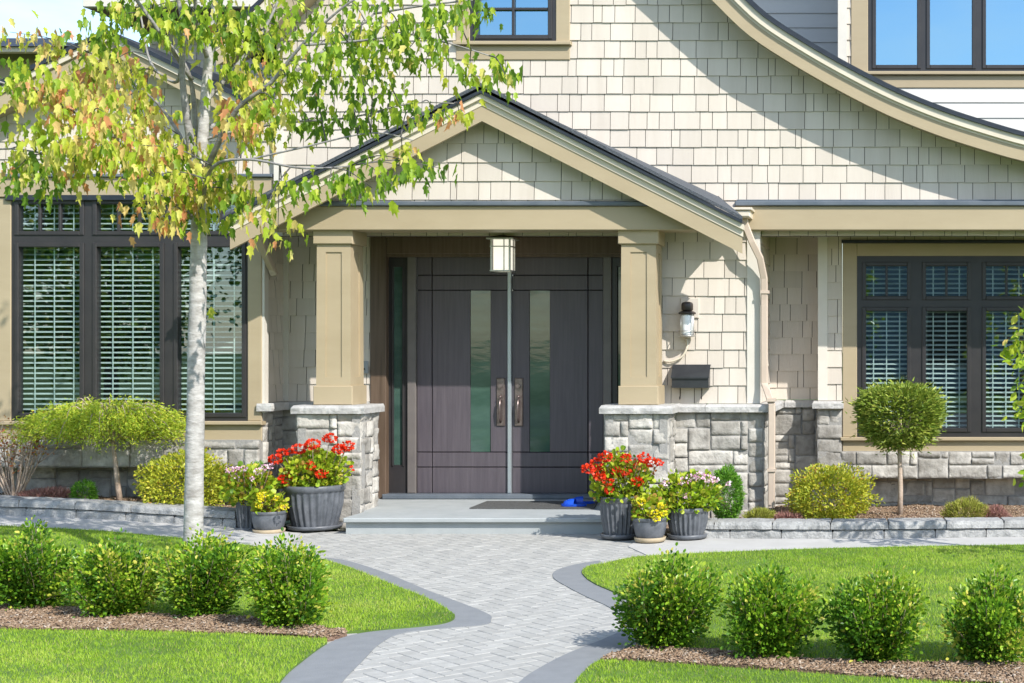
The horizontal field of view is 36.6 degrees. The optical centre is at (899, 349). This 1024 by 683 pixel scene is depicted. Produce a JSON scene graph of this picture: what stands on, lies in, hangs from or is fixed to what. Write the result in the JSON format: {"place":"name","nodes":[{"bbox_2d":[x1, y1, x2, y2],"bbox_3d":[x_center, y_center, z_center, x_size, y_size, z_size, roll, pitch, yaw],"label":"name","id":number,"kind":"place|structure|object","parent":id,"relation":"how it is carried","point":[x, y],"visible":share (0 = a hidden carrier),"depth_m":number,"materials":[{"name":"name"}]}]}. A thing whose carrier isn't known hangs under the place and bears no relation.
{"place":"outdoors","nodes":[
{"label":"outdoors","id":0,"kind":"place"},
{"bbox_2d":[0,0,149,46],"label":"sky","id":1,"kind":"structure","parent":0,"point":[64,15],"materials":[{"name":"white"}]},
{"bbox_2d":[0,515,299,549],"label":"walkway","id":2,"kind":"structure","parent":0,"point":[173,530],"depth_m":13.17,"materials":[{"name":"concrete"}]},
{"bbox_2d":[235,501,257,530],"bbox_3d":[-6.024,1.535,13.495,0.260,0.298,0.260,0,0,0],"label":"flower pot","id":3,"kind":"object","parent":2,"relation":"on","point":[244,517],"visible":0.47,"depth_m":13.39,"materials":[{"name":"grey plastic"}]},
{"bbox_2d":[219,461,281,506],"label":"flowering plant","id":4,"kind":"object","parent":3,"relation":"in","point":[260,478],"visible":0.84,"depth_m":13.38,"materials":[{"name":"green plant"}]},
{"bbox_2d":[251,510,286,533],"bbox_3d":[-5.782,1.578,13.342,0.305,0.212,0.305,0,0,0],"label":"flower pot","id":5,"kind":"object","parent":2,"relation":"on","point":[268,522],"visible":0.88,"depth_m":13.22,"materials":[{"name":"ceramic"}]},
{"bbox_2d":[246,484,289,513],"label":"flowering plant","id":6,"kind":"object","parent":5,"relation":"in","point":[278,503],"visible":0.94,"depth_m":13.27,"materials":[{"name":"yellow plant"}]},
{"bbox_2d":[0,625,327,682],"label":"lawn","id":7,"kind":"structure","parent":0,"point":[308,654],"depth_m":7.95,"materials":[{"name":"plant"}]},
{"bbox_2d":[0,603,347,641],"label":"mulch bed","id":8,"kind":"object","parent":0,"point":[332,638],"visible":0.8,"depth_m":8.71,"materials":[{"name":"brown wood"}]},
{"bbox_2d":[0,514,80,609],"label":"hedge shrub","id":9,"kind":"object","parent":8,"relation":"on","point":[32,572],"visible":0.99,"depth_m":9.34,"materials":[{"name":"green plant"}]},
{"bbox_2d":[60,527,167,617],"bbox_3d":[-4.969,1.410,9.231,0.652,0.562,0.573,0,0,0],"label":"hedge shrub","id":10,"kind":"object","parent":8,"relation":"on","point":[111,581],"visible":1,"depth_m":9.12,"materials":[{"name":"green plant"}]},
{"bbox_2d":[150,523,257,618],"bbox_3d":[-4.376,1.392,9.166,0.623,0.594,0.598,0,0,-27],"label":"hedge shrub","id":11,"kind":"object","parent":8,"relation":"on","point":[202,579],"visible":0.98,"depth_m":9.09,"materials":[{"name":"green plant"}]},
{"bbox_2d":[236,527,337,627],"bbox_3d":[-3.708,1.390,8.831,0.556,0.619,0.680,0,0,-31],"label":"hedge shrub","id":12,"kind":"object","parent":8,"relation":"on","point":[288,588],"visible":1,"depth_m":8.75,"materials":[{"name":"green plant"}]},
{"bbox_2d":[0,524,454,633],"bbox_3d":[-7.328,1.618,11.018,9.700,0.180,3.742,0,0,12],"label":"lawn","id":13,"kind":"structure","parent":0,"point":[359,630],"depth_m":9.79,"materials":[{"name":"plant"}]},
{"bbox_2d":[0,0,522,553],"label":"maple tree","id":14,"kind":"object","parent":13,"relation":"on","point":[198,186],"visible":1,"depth_m":10.39,"materials":[{"name":"green plant"}]},
{"bbox_2d":[299,532,345,641],"bbox_3d":[-3.250,1.696,8.550,9.500,0.001,10.100,0,0,0],"label":"path base","id":15,"kind":"object","parent":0,"point":[327,532],"visible":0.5,"depth_m":13.53,"materials":[{"name":"grey concrete"}]},
{"bbox_2d":[0,495,236,527],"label":"garden wall","id":16,"kind":"structure","parent":15,"relation":"on","point":[11,505],"depth_m":13.56,"materials":[{"name":"grey stone"}]},
{"bbox_2d":[281,557,491,682],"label":"path border","id":17,"kind":"object","parent":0,"point":[339,660],"visible":0.78,"depth_m":8.39,"materials":[{"name":"grey concrete"}]},
{"bbox_2d":[81,532,992,682],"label":"path","id":18,"kind":"structure","parent":0,"point":[524,599],"depth_m":9.90,"materials":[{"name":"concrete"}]},
{"bbox_2d":[284,482,345,530],"bbox_3d":[-5.501,1.474,13.691,0.541,0.420,0.541,0,0,0],"label":"flower pot","id":19,"kind":"object","parent":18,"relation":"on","point":[319,508],"visible":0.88,"depth_m":13.50,"materials":[{"name":"grey plastic"}]},
{"bbox_2d":[267,433,354,488],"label":"flowering plant","id":20,"kind":"object","parent":19,"relation":"in","point":[296,468],"visible":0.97,"depth_m":13.54,"materials":[{"name":"red plant"}]},
{"bbox_2d":[600,494,639,539],"bbox_3d":[-2.505,1.492,13.028,0.371,0.383,0.370,0,0,0],"label":"flower pot","id":21,"kind":"object","parent":18,"relation":"on","point":[616,519],"visible":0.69,"depth_m":12.89,"materials":[{"name":"grey plastic"}]},
{"bbox_2d":[581,445,663,502],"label":"flowering plant","id":22,"kind":"object","parent":21,"relation":"in","point":[611,465],"visible":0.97,"depth_m":12.89,"materials":[{"name":"red plant"}]},
{"bbox_2d":[284,399,817,531],"bbox_3d":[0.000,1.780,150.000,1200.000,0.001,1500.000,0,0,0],"label":"ground","id":23,"kind":"structure","parent":0,"point":[287,523],"depth_m":14.64,"materials":[{"name":"grey concrete"}]},
{"bbox_2d":[0,0,1023,533],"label":"house","id":24,"kind":"structure","parent":23,"relation":"on","point":[816,206],"depth_m":14.58,"materials":[{"name":"paint"}]},
{"bbox_2d":[0,198,282,440],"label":"window","id":25,"kind":"structure","parent":24,"relation":"in","point":[84,310],"depth_m":14.68,"materials":[{"name":"paint"}]},
{"bbox_2d":[364,361,367,373],"bbox_3d":[-5.541,0.179,15.065,0.072,0.130,0.030,0,0,0],"label":"doorbell","id":26,"kind":"object","parent":24,"relation":"attached to","point":[365,367],"visible":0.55,"depth_m":15.05,"materials":[{"name":"grey plastic"}]},
{"bbox_2d":[417,257,506,492],"bbox_3d":[-4.554,0.258,15.144,0.947,2.462,0.122,0,0,0],"label":"front door","id":27,"kind":"structure","parent":24,"relation":"in","point":[462,304],"depth_m":15.15,"materials":[{"name":"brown wood"}]},
{"bbox_2d":[486,235,519,271],"bbox_3d":[-3.967,-1.014,14.550,0.264,0.462,0.264,0,0,0],"label":"pendant lantern","id":28,"kind":"object","parent":24,"relation":"hanging from","point":[503,246],"visible":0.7,"depth_m":14.47,"materials":[{"name":"white glass"}]},
{"bbox_2d":[452,0,571,59],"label":"window","id":29,"kind":"structure","parent":24,"relation":"in","point":[532,29],"depth_m":14.53,"materials":[{"name":"paint"}]},
{"bbox_2d":[469,501,597,508],"bbox_3d":[-3.569,1.534,14.405,1.230,0.011,0.694,0,0,0],"label":"doormat","id":30,"kind":"object","parent":24,"relation":"on","point":[520,505],"visible":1,"depth_m":14.31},
{"bbox_2d":[561,499,586,506],"bbox_3d":[-3.188,1.490,14.238,0.250,0.073,0.103,0,0,0],"label":"blue sandal","id":31,"kind":"object","parent":30,"relation":"on","point":[569,503],"visible":1,"depth_m":14.20,"materials":[{"name":"rubber"}]},
{"bbox_2d":[573,496,594,503],"bbox_3d":[-3.159,1.490,14.466,0.250,0.073,0.100,0,0,-16],"label":"blue sandal","id":32,"kind":"object","parent":30,"relation":"on","point":[579,499],"visible":0.66,"depth_m":14.43,"materials":[{"name":"rubber"}]},
{"bbox_2d":[512,257,602,492],"bbox_3d":[-3.565,0.258,15.144,0.947,2.462,0.122,0,0,0],"label":"front door","id":33,"kind":"structure","parent":24,"relation":"in","point":[557,302],"depth_m":15.15,"materials":[{"name":"brown wood"}]},
{"bbox_2d":[663,338,688,362],"bbox_3d":[-2.216,0.006,14.409,0.252,0.243,0.043,0,0,0],"label":"curved lantern bracket","id":34,"kind":"object","parent":24,"relation":"attached to","point":[682,355],"visible":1,"depth_m":14.39,"materials":[{"name":"beige metal"}]},
{"bbox_2d":[679,298,698,336],"bbox_3d":[-2.087,-0.322,14.354,0.190,0.387,0.191,0,0,0],"label":"wall lantern","id":35,"kind":"object","parent":24,"relation":"attached to","point":[689,313],"depth_m":14.30,"materials":[{"name":"glass"}]},
{"bbox_2d":[671,365,710,399],"bbox_3d":[-2.062,0.317,14.357,0.374,0.346,0.145,0,0,0],"label":"letterbox","id":36,"kind":"object","parent":24,"relation":"attached to","point":[690,376],"visible":1,"depth_m":14.30,"materials":[{"name":"paint"}]},
{"bbox_2d":[840,240,1023,450],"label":"window","id":37,"kind":"structure","parent":24,"relation":"in","point":[931,311],"depth_m":15.29,"materials":[{"name":"paint"}]},
{"bbox_2d":[851,0,1023,87],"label":"window","id":38,"kind":"structure","parent":24,"relation":"in","point":[899,43],"depth_m":16.22,"materials":[{"name":"paint"}]},
{"bbox_2d":[704,517,1023,538],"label":"garden wall","id":39,"kind":"structure","parent":23,"relation":"on","point":[812,528],"depth_m":13.02,"materials":[{"name":"grey stone"}]},
{"bbox_2d":[519,560,636,682],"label":"path border","id":40,"kind":"object","parent":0,"point":[570,667],"visible":0.63,"depth_m":8.25,"materials":[{"name":"grey concrete"}]},
{"bbox_2d":[574,658,1005,682],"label":"lawn","id":41,"kind":"structure","parent":0,"point":[735,676],"depth_m":7.48,"materials":[{"name":"plant"}]},
{"bbox_2d":[582,543,1023,661],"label":"lawn","id":42,"kind":"structure","parent":0,"point":[815,645],"depth_m":10.88,"materials":[{"name":"plant"}]},
{"bbox_2d":[600,643,1023,682],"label":"mulch bed","id":43,"kind":"object","parent":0,"point":[761,667],"visible":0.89,"depth_m":7.66,"materials":[{"name":"brown wood"}]},
{"bbox_2d":[610,542,730,650],"bbox_3d":[-1.301,1.389,8.249,0.707,0.609,0.592,0,0,0],"label":"hedge shrub","id":44,"kind":"object","parent":43,"relation":"on","point":[670,607],"visible":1,"depth_m":8.15,"materials":[{"name":"green plant"}]},
{"bbox_2d":[716,555,830,658],"bbox_3d":[-0.688,1.408,8.002,0.628,0.571,0.653,0,0,0],"label":"hedge shrub","id":45,"kind":"object","parent":43,"relation":"on","point":[775,613],"visible":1,"depth_m":7.88,"materials":[{"name":"green plant"}]},
{"bbox_2d":[817,561,939,662],"bbox_3d":[-0.132,1.417,7.840,0.584,0.553,0.602,0,0,-29],"label":"hedge shrub","id":46,"kind":"object","parent":43,"relation":"on","point":[877,619],"visible":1,"depth_m":7.77,"materials":[{"name":"green plant"}]},
{"bbox_2d":[923,559,1023,665],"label":"hedge shrub","id":47,"kind":"object","parent":43,"relation":"on","point":[990,626],"visible":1,"depth_m":7.74,"materials":[{"name":"green plant"}]},
{"bbox_2d":[628,537,1023,555],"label":"walkway","id":48,"kind":"structure","parent":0,"point":[705,545],"depth_m":12.67,"materials":[{"name":"concrete"}]},
{"bbox_2d":[633,517,666,542],"bbox_3d":[-2.192,1.574,12.769,0.301,0.220,0.301,0,0,0],"label":"flower pot","id":49,"kind":"object","parent":48,"relation":"on","point":[646,530],"visible":0.9,"depth_m":12.65,"materials":[{"name":"ceramic"}]},
{"bbox_2d":[631,489,672,522],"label":"flowering plant","id":50,"kind":"object","parent":49,"relation":"in","point":[646,500],"visible":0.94,"depth_m":12.70,"materials":[{"name":"yellow plant"}]},
{"bbox_2d":[667,506,708,539],"bbox_3d":[-1.897,1.541,13.001,0.388,0.285,0.388,0,0,0],"label":"flower pot","id":51,"kind":"object","parent":48,"relation":"on","point":[689,524],"visible":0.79,"depth_m":12.86,"materials":[{"name":"grey plastic"}]},
{"bbox_2d":[648,468,730,513],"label":"flowering plant","id":52,"kind":"object","parent":51,"relation":"in","point":[692,484],"visible":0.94,"depth_m":12.88,"materials":[{"name":"green plant"}]},
{"bbox_2d":[664,503,1023,536],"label":"garden bed","id":53,"kind":"object","parent":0,"point":[877,516],"visible":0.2,"depth_m":14.25,"materials":[{"name":"brown wood"}]},
{"bbox_2d":[711,463,745,518],"bbox_3d":[-1.639,1.389,13.849,0.363,0.656,0.351,0,0,0],"label":"cone conifer","id":54,"kind":"object","parent":53,"relation":"on","point":[725,510],"visible":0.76,"depth_m":13.79,"materials":[{"name":"green plant"}]},
{"bbox_2d":[742,505,777,518],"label":"low green shrub","id":55,"kind":"object","parent":53,"relation":"on","point":[768,513],"visible":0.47,"depth_m":13.65,"materials":[{"name":"green plant"}]},
{"bbox_2d":[772,511,804,519],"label":"heather","id":56,"kind":"object","parent":53,"relation":"on","point":[787,514],"visible":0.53,"depth_m":13.65,"materials":[{"name":"pink plant"}]},
{"bbox_2d":[782,462,885,519],"bbox_3d":[-0.629,1.393,13.958,0.986,0.639,0.918,0,0,0],"label":"golden shrub","id":57,"kind":"object","parent":53,"relation":"on","point":[846,508],"visible":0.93,"depth_m":13.80,"materials":[{"name":"yellow plant"}]},
{"bbox_2d":[841,377,952,514],"bbox_3d":[-0.023,0.942,14.093,1.097,1.403,1.023,0,0,0],"label":"topiary tree","id":58,"kind":"object","parent":53,"relation":"on","point":[929,403],"visible":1,"depth_m":13.88,"materials":[{"name":"leaf"},{"name":"pale bark"}]},
{"bbox_2d":[940,496,991,518],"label":"shrub","id":59,"kind":"object","parent":53,"relation":"on","point":[965,506],"visible":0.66,"depth_m":13.66,"materials":[{"name":"green plant"}]},
{"bbox_2d":[973,504,1011,517],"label":"heather","id":60,"kind":"object","parent":53,"relation":"on","point":[998,511],"visible":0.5,"depth_m":13.72,"materials":[{"name":"pink plant"}]},
{"bbox_2d":[990,274,1023,486],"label":"leafy tree","id":61,"kind":"object","parent":53,"relation":"on","point":[1015,348],"visible":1,"depth_m":11.77,"materials":[{"name":"green plant"}]},
{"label":"garden bed","id":62,"kind":"structure","parent":0,"visible":0},
{"bbox_2d":[0,411,67,495],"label":"twiggy shrub","id":63,"kind":"object","parent":62,"relation":"on","point":[7,487],"visible":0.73,"depth_m":14.09,"materials":[{"name":"brown plant"}]},
{"bbox_2d":[15,485,78,497],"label":"heather","id":64,"kind":"object","parent":62,"relation":"on","point":[63,493],"visible":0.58,"depth_m":14.08,"materials":[{"name":"red plant"}]},
{"bbox_2d":[67,477,99,498],"bbox_3d":[-7.899,1.391,14.096,0.286,0.327,0.294,0,0,0],"label":"dwarf conifer","id":65,"kind":"object","parent":62,"relation":"on","point":[91,488],"visible":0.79,"depth_m":14.06,"materials":[{"name":"green plant"}]},
{"bbox_2d":[2,393,185,500],"bbox_3d":[-7.773,0.978,14.209,1.806,1.109,1.404,0,0,0],"label":"lace maple","id":66,"kind":"object","parent":62,"relation":"on","point":[112,422],"visible":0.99,"depth_m":13.95,"materials":[{"name":"green plant"}]},
{"bbox_2d":[0,492,288,517],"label":"bark chips","id":67,"kind":"object","parent":62,"relation":"on","point":[126,498],"visible":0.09,"depth_m":14.75,"materials":[{"name":"brown wood"}]},
{"bbox_2d":[131,447,237,506],"bbox_3d":[-6.887,1.285,14.059,0.954,0.712,0.913,0,0,0],"label":"golden shrub","id":68,"kind":"object","parent":62,"relation":"on","point":[154,476],"visible":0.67,"depth_m":13.87,"materials":[{"name":"yellow plant"}]}
]}

